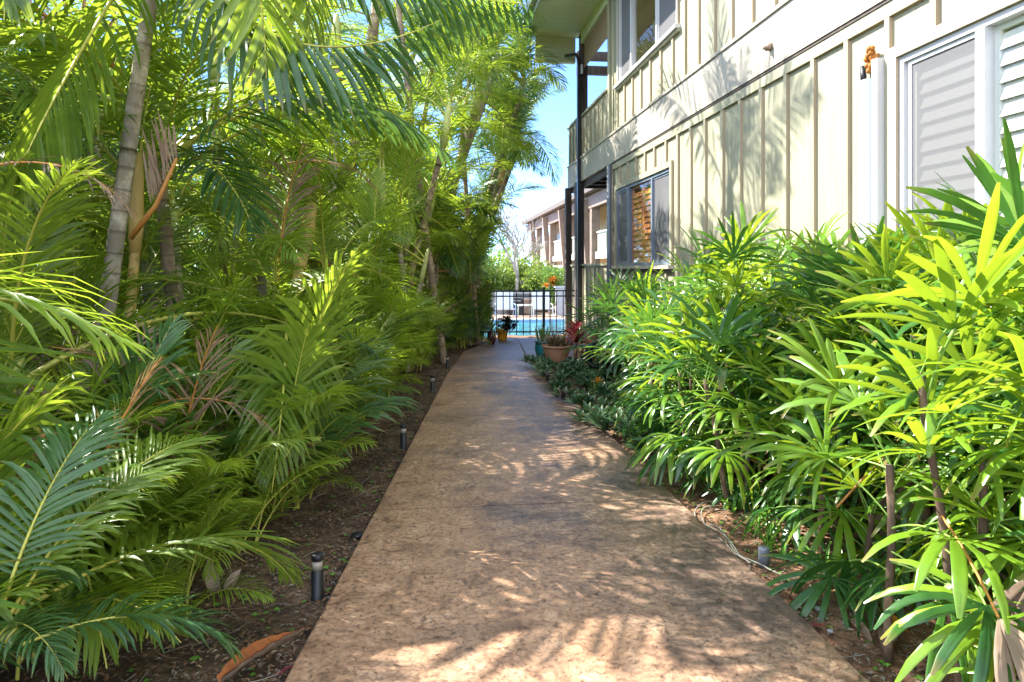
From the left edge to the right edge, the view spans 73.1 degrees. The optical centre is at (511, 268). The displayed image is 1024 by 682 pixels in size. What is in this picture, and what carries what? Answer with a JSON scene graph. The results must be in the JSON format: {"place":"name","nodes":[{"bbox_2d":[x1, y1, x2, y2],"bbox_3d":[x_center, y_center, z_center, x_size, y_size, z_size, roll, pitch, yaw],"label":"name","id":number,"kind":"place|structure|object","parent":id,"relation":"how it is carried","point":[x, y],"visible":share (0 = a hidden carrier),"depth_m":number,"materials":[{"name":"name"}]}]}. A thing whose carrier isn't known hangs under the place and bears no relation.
{"place":"outdoors","nodes":[
{"label":"outdoors","id":0,"kind":"place"},
{"bbox_2d":[0,0,606,265],"label":"sky","id":1,"kind":"structure","parent":0,"point":[556,113],"materials":[{"name":"blue"}]},
{"bbox_2d":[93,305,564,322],"bbox_3d":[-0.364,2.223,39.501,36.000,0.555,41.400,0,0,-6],"label":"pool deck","id":2,"kind":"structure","parent":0,"point":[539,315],"depth_m":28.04,"materials":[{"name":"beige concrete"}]},
{"bbox_2d":[495,197,531,289],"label":"bare tree","id":3,"kind":"object","parent":2,"relation":"on","point":[515,259],"visible":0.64,"depth_m":30.51,"materials":[{"name":"grey plant"}]},
{"bbox_2d":[0,335,1019,681],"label":"garden bed","id":4,"kind":"object","parent":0,"point":[212,665],"visible":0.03,"depth_m":2.72,"materials":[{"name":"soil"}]},
{"bbox_2d":[0,478,82,669],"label":"areca palm","id":5,"kind":"object","parent":4,"relation":"on","point":[39,605],"visible":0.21,"depth_m":1.77,"materials":[{"name":"green plant"}]},
{"bbox_2d":[0,368,143,658],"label":"areca palm","id":6,"kind":"object","parent":4,"relation":"on","point":[38,406],"visible":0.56,"depth_m":1.80,"materials":[{"name":"green plant"}]},
{"bbox_2d":[0,259,147,599],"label":"areca palm","id":7,"kind":"object","parent":4,"relation":"on","point":[12,397],"visible":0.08,"depth_m":2.35,"materials":[{"name":"green plant"}]},
{"bbox_2d":[0,251,154,655],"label":"areca palm","id":8,"kind":"object","parent":4,"relation":"on","point":[41,307],"visible":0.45,"depth_m":1.84,"materials":[{"name":"green plant"}]},
{"bbox_2d":[0,313,203,441],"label":"areca palm","id":9,"kind":"object","parent":4,"relation":"on","point":[63,368],"visible":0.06,"depth_m":3.54,"materials":[{"name":"green plant"}]},
{"bbox_2d":[0,326,219,583],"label":"areca palm","id":10,"kind":"object","parent":4,"relation":"on","point":[197,375],"visible":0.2,"depth_m":2.69,"materials":[{"name":"green plant"}]},
{"bbox_2d":[0,11,221,317],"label":"areca palm","id":11,"kind":"object","parent":4,"relation":"on","point":[135,243],"visible":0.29,"depth_m":4.25,"materials":[{"name":"green plant"}]},
{"bbox_2d":[0,312,223,589],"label":"areca palm","id":12,"kind":"object","parent":4,"relation":"on","point":[133,370],"visible":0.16,"depth_m":2.85,"materials":[{"name":"green plant"}]},
{"bbox_2d":[0,0,239,344],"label":"areca palm","id":13,"kind":"object","parent":4,"relation":"on","point":[98,227],"visible":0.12,"depth_m":4.37,"materials":[{"name":"green plant"}]},
{"bbox_2d":[0,356,261,680],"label":"areca palm","id":14,"kind":"object","parent":4,"relation":"on","point":[164,518],"visible":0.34,"depth_m":1.98,"materials":[{"name":"green plant"}]},
{"bbox_2d":[0,0,274,380],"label":"areca palm","id":15,"kind":"object","parent":4,"relation":"on","point":[21,70],"visible":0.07,"depth_m":4.68,"materials":[{"name":"green plant"}]},
{"bbox_2d":[11,45,285,337],"bbox_3d":[-5.740,-1.131,11.612,4.308,5.094,4.473,0,0,29],"label":"areca palm","id":16,"kind":"object","parent":4,"relation":"on","point":[183,222],"visible":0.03,"depth_m":11.57,"materials":[{"name":"green plant"}]},
{"bbox_2d":[0,24,300,349],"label":"areca palm","id":17,"kind":"object","parent":4,"relation":"on","point":[110,172],"visible":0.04,"depth_m":6.86,"materials":[{"name":"green plant"}]},
{"bbox_2d":[0,406,315,681],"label":"areca palm","id":18,"kind":"object","parent":4,"relation":"on","point":[89,487],"visible":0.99,"depth_m":1.78,"materials":[{"name":"green plant"}]},
{"bbox_2d":[64,466,275,646],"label":"areca palm","id":19,"kind":"object","parent":4,"relation":"on","point":[183,568],"visible":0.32,"depth_m":2.29,"materials":[{"name":"green plant"}]},
{"bbox_2d":[0,0,353,353],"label":"areca palm","id":20,"kind":"object","parent":4,"relation":"on","point":[59,17],"visible":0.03,"depth_m":5.46,"materials":[{"name":"green plant"}]},
{"bbox_2d":[128,108,177,239],"bbox_3d":[-1.908,-0.500,3.641,0.308,0.692,0.077,0,0,14],"label":"dead frond","id":21,"kind":"object","parent":20,"relation":"attached to","point":[164,153],"visible":1,"depth_m":3.64,"materials":[{"name":"brown plant"}]},
{"bbox_2d":[0,144,364,680],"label":"areca palm","id":22,"kind":"object","parent":4,"relation":"on","point":[40,223],"visible":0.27,"depth_m":2.88,"materials":[{"name":"green plant"}]},
{"bbox_2d":[0,156,138,219],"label":"dry frond","id":23,"kind":"object","parent":22,"relation":"hanging from","point":[15,162],"visible":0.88,"depth_m":2.77,"materials":[{"name":"brown plant"}]},
{"bbox_2d":[30,325,348,590],"bbox_3d":[-1.577,0.717,3.005,1.589,0.998,1.810,0,0,18],"label":"areca palm","id":24,"kind":"object","parent":4,"relation":"on","point":[232,463],"visible":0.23,"depth_m":2.86,"materials":[{"name":"green plant"}]},
{"bbox_2d":[0,194,393,432],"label":"areca palm","id":25,"kind":"object","parent":4,"relation":"on","point":[54,334],"visible":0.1,"depth_m":4.09,"materials":[{"name":"green plant"}]},
{"bbox_2d":[44,64,351,333],"bbox_3d":[-2.684,-0.338,6.305,2.573,3.152,2.970,0,0,-6],"label":"areca palm","id":26,"kind":"object","parent":4,"relation":"on","point":[267,154],"visible":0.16,"depth_m":5.98,"materials":[{"name":"green plant"}]},
{"bbox_2d":[1,0,394,284],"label":"areca palm","id":27,"kind":"object","parent":4,"relation":"on","point":[214,70],"visible":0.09,"depth_m":6.23,"materials":[{"name":"green plant"}]},
{"bbox_2d":[0,125,422,492],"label":"areca palm","id":28,"kind":"object","parent":4,"relation":"on","point":[272,244],"visible":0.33,"depth_m":4.28,"materials":[{"name":"green plant"}]},
{"bbox_2d":[55,275,372,457],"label":"areca palm","id":29,"kind":"object","parent":4,"relation":"on","point":[210,323],"visible":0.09,"depth_m":3.62,"materials":[{"name":"green plant"}]},
{"bbox_2d":[0,0,463,349],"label":"areca palm","id":30,"kind":"object","parent":4,"relation":"on","point":[49,40],"visible":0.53,"depth_m":4.19,"materials":[{"name":"green plant"}]},
{"bbox_2d":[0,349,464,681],"bbox_3d":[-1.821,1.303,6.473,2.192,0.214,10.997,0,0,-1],"label":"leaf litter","id":31,"kind":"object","parent":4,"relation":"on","point":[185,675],"visible":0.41,"depth_m":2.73,"materials":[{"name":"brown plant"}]},
{"bbox_2d":[217,627,302,681],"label":"palm husk","id":32,"kind":"object","parent":31,"relation":"on","point":[257,649],"visible":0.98,"depth_m":2.09,"materials":[{"name":"brown plant"}]},
{"bbox_2d":[53,243,418,510],"bbox_3d":[-1.478,0.550,3.622,1.995,1.338,2.345,0,0,30],"label":"areca palm","id":33,"kind":"object","parent":4,"relation":"on","point":[314,354],"visible":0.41,"depth_m":3.28,"materials":[{"name":"green plant"}]},
{"bbox_2d":[145,398,350,583],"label":"areca palm","id":34,"kind":"object","parent":4,"relation":"on","point":[254,515],"visible":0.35,"depth_m":2.98,"materials":[{"name":"green plant"}]},
{"bbox_2d":[105,0,402,332],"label":"areca palm","id":35,"kind":"object","parent":4,"relation":"on","point":[221,102],"visible":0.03,"depth_m":8.43,"materials":[{"name":"green plant"}]},
{"bbox_2d":[75,359,454,681],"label":"weeds","id":36,"kind":"object","parent":4,"relation":"on","point":[194,658],"visible":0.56,"depth_m":2.58,"materials":[{"name":"green plant"}]},
{"bbox_2d":[188,78,342,297],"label":"areca palm","id":37,"kind":"object","parent":4,"relation":"on","point":[307,216],"visible":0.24,"depth_m":6.00,"materials":[{"name":"green plant"}]},
{"bbox_2d":[0,0,545,343],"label":"areca palm","id":38,"kind":"object","parent":4,"relation":"on","point":[278,61],"visible":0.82,"depth_m":3.33,"materials":[{"name":"green plant"}]},
{"bbox_2d":[188,381,365,514],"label":"areca palm","id":39,"kind":"object","parent":4,"relation":"on","point":[325,481],"visible":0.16,"depth_m":3.34,"materials":[{"name":"green plant"}]},
{"bbox_2d":[138,162,439,396],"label":"areca palm","id":40,"kind":"object","parent":4,"relation":"on","point":[327,236],"visible":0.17,"depth_m":6.20,"materials":[{"name":"green plant"}]},
{"bbox_2d":[207,262,423,421],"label":"areca palm","id":41,"kind":"object","parent":4,"relation":"on","point":[406,361],"visible":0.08,"depth_m":5.76,"materials":[{"name":"green plant"}]},
{"bbox_2d":[310,551,324,601],"bbox_3d":[-0.729,1.154,2.590,0.052,0.172,0.052,0,0,-6],"label":"path light","id":42,"kind":"object","parent":4,"relation":"on","point":[317,581],"visible":0.95,"depth_m":2.57,"materials":[{"name":"black plastic"}]},
{"bbox_2d":[228,278,420,427],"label":"areca palm","id":43,"kind":"object","parent":4,"relation":"on","point":[283,285],"visible":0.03,"depth_m":4.61,"materials":[{"name":"green plant"}]},
{"bbox_2d":[196,31,454,305],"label":"areca palm","id":44,"kind":"object","parent":4,"relation":"on","point":[353,158],"visible":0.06,"depth_m":7.82,"materials":[{"name":"green plant"}]},
{"bbox_2d":[220,167,447,366],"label":"areca palm","id":45,"kind":"object","parent":4,"relation":"on","point":[388,232],"visible":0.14,"depth_m":7.17,"materials":[{"name":"green plant"}]},
{"bbox_2d":[300,13,382,285],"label":"areca palm","id":46,"kind":"object","parent":4,"relation":"on","point":[336,20],"visible":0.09,"depth_m":7.61,"materials":[{"name":"green plant"}]},
{"bbox_2d":[274,270,437,391],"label":"areca palm","id":47,"kind":"object","parent":4,"relation":"on","point":[364,293],"visible":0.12,"depth_m":5.66,"materials":[{"name":"green plant"}]},
{"bbox_2d":[252,128,466,261],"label":"areca palm","id":48,"kind":"object","parent":4,"relation":"on","point":[444,220],"visible":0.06,"depth_m":10.44,"materials":[{"name":"green plant"}]},
{"bbox_2d":[274,123,453,372],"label":"areca palm","id":49,"kind":"object","parent":4,"relation":"on","point":[403,175],"visible":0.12,"depth_m":8.31,"materials":[{"name":"green plant"}]},
{"bbox_2d":[327,75,414,287],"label":"areca palm","id":50,"kind":"object","parent":4,"relation":"on","point":[381,156],"visible":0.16,"depth_m":7.75,"materials":[{"name":"green plant"}]},
{"bbox_2d":[266,0,486,275],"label":"areca palm","id":51,"kind":"object","parent":4,"relation":"on","point":[468,50],"visible":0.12,"depth_m":9.64,"materials":[{"name":"green plant"}]},
{"bbox_2d":[318,107,473,356],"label":"areca palm","id":52,"kind":"object","parent":4,"relation":"on","point":[450,150],"visible":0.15,"depth_m":10.23,"materials":[{"name":"green plant"}]},
{"bbox_2d":[291,88,516,327],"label":"areca palm","id":53,"kind":"object","parent":4,"relation":"on","point":[437,234],"visible":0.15,"depth_m":9.21,"materials":[{"name":"green plant"}]},
{"bbox_2d":[331,0,487,169],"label":"areca palm","id":54,"kind":"object","parent":4,"relation":"on","point":[474,75],"visible":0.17,"depth_m":11.13,"materials":[{"name":"green plant"}]},
{"bbox_2d":[363,152,472,351],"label":"areca palm","id":55,"kind":"object","parent":4,"relation":"on","point":[457,323],"visible":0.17,"depth_m":11.36,"materials":[{"name":"green plant"}]},
{"bbox_2d":[395,0,446,363],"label":"areca palm","id":56,"kind":"object","parent":4,"relation":"on","point":[432,283],"visible":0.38,"depth_m":9.39,"materials":[{"name":"plant"}]},
{"bbox_2d":[347,152,502,345],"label":"areca palm","id":57,"kind":"object","parent":4,"relation":"on","point":[436,254],"visible":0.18,"depth_m":10.97,"materials":[{"name":"green plant"}]},
{"bbox_2d":[383,225,486,348],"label":"areca palm","id":58,"kind":"object","parent":4,"relation":"on","point":[467,322],"visible":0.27,"depth_m":11.89,"materials":[{"name":"green plant"}]},
{"bbox_2d":[370,28,514,290],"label":"areca palm","id":59,"kind":"object","parent":4,"relation":"on","point":[447,112],"visible":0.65,"depth_m":9.29,"materials":[{"name":"green plant"}]},
{"bbox_2d":[390,135,502,342],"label":"areca palm","id":60,"kind":"object","parent":4,"relation":"on","point":[485,211],"visible":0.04,"depth_m":12.80,"materials":[{"name":"green plant"}]},
{"bbox_2d":[387,0,526,280],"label":"areca palm","id":61,"kind":"object","parent":4,"relation":"on","point":[491,68],"visible":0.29,"depth_m":13.40,"materials":[{"name":"green plant"}]},
{"bbox_2d":[382,8,531,344],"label":"areca palm","id":62,"kind":"object","parent":4,"relation":"on","point":[467,211],"visible":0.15,"depth_m":13.15,"materials":[{"name":"green plant"}]},
{"bbox_2d":[386,34,543,280],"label":"areca palm","id":63,"kind":"object","parent":4,"relation":"on","point":[491,128],"visible":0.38,"depth_m":11.82,"materials":[{"name":"green plant"}]},
{"bbox_2d":[425,202,505,341],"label":"areca palm","id":64,"kind":"object","parent":4,"relation":"on","point":[487,297],"visible":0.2,"depth_m":13.92,"materials":[{"name":"green plant"}]},
{"bbox_2d":[439,214,496,345],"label":"areca palm","id":65,"kind":"object","parent":4,"relation":"on","point":[476,261],"visible":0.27,"depth_m":12.87,"materials":[{"name":"green plant"}]},
{"bbox_2d":[379,0,569,176],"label":"areca palm","id":66,"kind":"object","parent":4,"relation":"on","point":[540,64],"visible":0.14,"depth_m":15.02,"materials":[{"name":"green plant"}]},
{"bbox_2d":[419,41,565,219],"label":"areca palm","id":67,"kind":"object","parent":4,"relation":"on","point":[528,93],"visible":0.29,"depth_m":15.83,"materials":[{"name":"green plant"}]},
{"bbox_2d":[427,0,559,216],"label":"areca palm","id":68,"kind":"object","parent":4,"relation":"on","point":[523,81],"visible":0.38,"depth_m":15.04,"materials":[{"name":"green plant"}]},
{"bbox_2d":[431,72,562,217],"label":"areca palm","id":69,"kind":"object","parent":4,"relation":"on","point":[504,184],"visible":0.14,"depth_m":17.07,"materials":[{"name":"green plant"}]},
{"bbox_2d":[456,155,545,285],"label":"areca palm","id":70,"kind":"object","parent":4,"relation":"on","point":[485,189],"visible":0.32,"depth_m":14.78,"materials":[{"name":"green plant"}]},
{"bbox_2d":[455,84,549,218],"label":"areca palm","id":71,"kind":"object","parent":4,"relation":"on","point":[481,145],"visible":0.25,"depth_m":15.70,"materials":[{"name":"green plant"}]},
{"bbox_2d":[93,363,933,681],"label":"fallen twigs","id":72,"kind":"object","parent":4,"relation":"on","point":[369,511],"depth_m":2.69,"materials":[{"name":"brown wood"}]},
{"bbox_2d":[489,287,574,336],"bbox_3d":[-0.041,0.980,15.490,2.940,1.120,0.068,0,0,-6],"label":"pool fence","id":73,"kind":"object","parent":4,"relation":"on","point":[543,295],"visible":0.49,"depth_m":15.54,"materials":[{"name":"black metal"}]},
{"bbox_2d":[537,314,581,362],"bbox_3d":[0.569,0.886,8.660,0.531,0.678,0.488,0,0,-43],"label":"flower pot","id":74,"kind":"object","parent":4,"relation":"on","point":[554,347],"visible":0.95,"depth_m":8.62,"materials":[{"name":"ceramic"}]},
{"bbox_2d":[577,265,644,355],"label":"lady palm","id":75,"kind":"object","parent":4,"relation":"on","point":[620,278],"visible":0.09,"depth_m":8.39,"materials":[{"name":"plant"}]},
{"bbox_2d":[560,260,665,390],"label":"lady palm","id":76,"kind":"object","parent":4,"relation":"on","point":[597,309],"visible":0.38,"depth_m":7.29,"materials":[{"name":"plant"}]},
{"bbox_2d":[518,352,729,450],"bbox_3d":[1.044,1.114,6.781,1.574,0.226,4.752,0,0,-6],"label":"ground cover","id":77,"kind":"object","parent":4,"relation":"on","point":[567,371],"visible":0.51,"depth_m":6.26,"materials":[{"name":"green plant"}]},
{"bbox_2d":[591,267,680,407],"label":"lady palm","id":78,"kind":"object","parent":4,"relation":"on","point":[653,288],"visible":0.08,"depth_m":6.38,"materials":[{"name":"plant"}]},
{"bbox_2d":[587,279,704,416],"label":"lady palm","id":79,"kind":"object","parent":4,"relation":"on","point":[638,381],"visible":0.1,"depth_m":5.59,"materials":[{"name":"plant"}]},
{"bbox_2d":[578,280,745,453],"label":"lady palm","id":80,"kind":"object","parent":4,"relation":"on","point":[644,390],"visible":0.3,"depth_m":4.74,"materials":[{"name":"plant"}]},
{"bbox_2d":[604,275,819,489],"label":"lady palm","id":81,"kind":"object","parent":4,"relation":"on","point":[670,454],"visible":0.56,"depth_m":3.87,"materials":[{"name":"plant"}]},
{"bbox_2d":[627,226,797,408],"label":"lady palm","id":82,"kind":"object","parent":4,"relation":"on","point":[694,282],"visible":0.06,"depth_m":5.12,"materials":[{"name":"plant"}]},
{"bbox_2d":[622,201,820,463],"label":"lady palm","id":83,"kind":"object","parent":4,"relation":"on","point":[722,272],"visible":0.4,"depth_m":4.37,"materials":[{"name":"plant"}]},
{"bbox_2d":[631,293,835,509],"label":"lady palm","id":84,"kind":"object","parent":4,"relation":"on","point":[732,462],"visible":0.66,"depth_m":3.37,"materials":[{"name":"plant"}]},
{"bbox_2d":[658,297,834,512],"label":"lady palm","id":85,"kind":"object","parent":4,"relation":"on","point":[754,391],"visible":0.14,"depth_m":3.77,"materials":[{"name":"plant"}]},
{"bbox_2d":[635,419,927,612],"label":"seedlings","id":86,"kind":"object","parent":4,"relation":"on","point":[771,542],"visible":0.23,"depth_m":3.19,"materials":[{"name":"green plant"}]},
{"bbox_2d":[734,211,865,359],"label":"lady palm","id":87,"kind":"object","parent":4,"relation":"on","point":[823,240],"visible":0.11,"depth_m":4.99,"materials":[{"name":"plant"}]},
{"bbox_2d":[693,316,972,607],"bbox_3d":[1.365,0.788,2.975,1.160,1.127,0.945,0,0,9],"label":"lady palm","id":88,"kind":"object","parent":4,"relation":"on","point":[837,522],"visible":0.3,"depth_m":2.86,"materials":[{"name":"plant"}]},
{"bbox_2d":[709,321,960,554],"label":"lady palm","id":89,"kind":"object","parent":4,"relation":"on","point":[799,515],"visible":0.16,"depth_m":3.11,"materials":[{"name":"plant"}]},
{"bbox_2d":[713,216,978,489],"bbox_3d":[1.722,0.493,3.595,1.301,1.479,1.530,0,0,-6],"label":"lady palm","id":90,"kind":"object","parent":4,"relation":"on","point":[814,255],"visible":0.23,"depth_m":3.58,"materials":[{"name":"plant"}]},
{"bbox_2d":[738,231,1014,558],"bbox_3d":[1.899,0.527,3.306,1.152,1.407,1.476,0,0,-17],"label":"lady palm","id":91,"kind":"object","parent":4,"relation":"on","point":[832,260],"visible":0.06,"depth_m":3.29,"materials":[{"name":"plant"}]},
{"bbox_2d":[739,318,1023,681],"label":"lady palm","id":92,"kind":"object","parent":4,"relation":"on","point":[961,579],"visible":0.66,"depth_m":2.07,"materials":[{"name":"plant"}]},
{"bbox_2d":[761,335,1019,636],"bbox_3d":[1.633,0.791,2.623,1.279,1.082,1.149,0,0,-43],"label":"lady palm","id":93,"kind":"object","parent":4,"relation":"on","point":[812,594],"visible":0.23,"depth_m":2.54,"materials":[{"name":"plant"}]},
{"bbox_2d":[758,182,1023,681],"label":"lady palm","id":94,"kind":"object","parent":4,"relation":"on","point":[1000,652],"visible":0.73,"depth_m":1.87,"materials":[{"name":"plant"}]},
{"bbox_2d":[767,189,1023,539],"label":"lady palm","id":95,"kind":"object","parent":4,"relation":"on","point":[871,272],"visible":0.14,"depth_m":2.92,"materials":[{"name":"plant"}]},
{"bbox_2d":[824,119,1023,637],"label":"lady palm","id":96,"kind":"object","parent":4,"relation":"on","point":[1011,208],"visible":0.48,"depth_m":2.02,"materials":[{"name":"plant"}]},
{"bbox_2d":[848,201,1021,495],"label":"lady palm","id":97,"kind":"object","parent":4,"relation":"on","point":[902,233],"depth_m":3.61,"materials":[{"name":"plant"}]},
{"bbox_2d":[847,142,1023,565],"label":"lady palm","id":98,"kind":"object","parent":4,"relation":"on","point":[932,206],"visible":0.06,"depth_m":2.91,"materials":[{"name":"plant"}]},
{"bbox_2d":[860,137,1023,578],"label":"lady palm","id":99,"kind":"object","parent":4,"relation":"on","point":[1012,496],"visible":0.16,"depth_m":2.31,"materials":[{"name":"plant"}]},
{"bbox_2d":[897,349,1023,681],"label":"lady palm","id":100,"kind":"object","parent":4,"relation":"on","point":[1010,398],"visible":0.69,"depth_m":1.93,"materials":[{"name":"plant"}]},
{"bbox_2d":[285,337,868,681],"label":"path","id":101,"kind":"structure","parent":0,"point":[645,585],"depth_m":2.70,"materials":[{"name":"concrete"}]},
{"label":"ground","id":102,"kind":"structure","parent":0,"visible":0},
{"bbox_2d":[522,189,606,285],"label":"apartment building","id":103,"kind":"structure","parent":102,"relation":"on","point":[595,225],"depth_m":42.38,"materials":[{"name":"beige paint"}]},
{"bbox_2d":[522,0,1023,339],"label":"apartment building","id":104,"kind":"structure","parent":102,"relation":"on","point":[810,116],"depth_m":6.78,"materials":[{"name":"beige"}]},
{"bbox_2d":[611,160,673,271],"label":"window","id":105,"kind":"structure","parent":104,"relation":"in","point":[643,203],"depth_m":11.02,"materials":[{"name":"glass"}]},
{"bbox_2d":[613,0,680,91],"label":"window","id":106,"kind":"structure","parent":104,"relation":"in","point":[644,27],"depth_m":11.88,"materials":[{"name":"white plastic"}]},
{"bbox_2d":[888,0,1023,323],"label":"window","id":107,"kind":"structure","parent":104,"relation":"in","point":[952,85],"depth_m":4.42,"materials":[{"name":"white plastic"}]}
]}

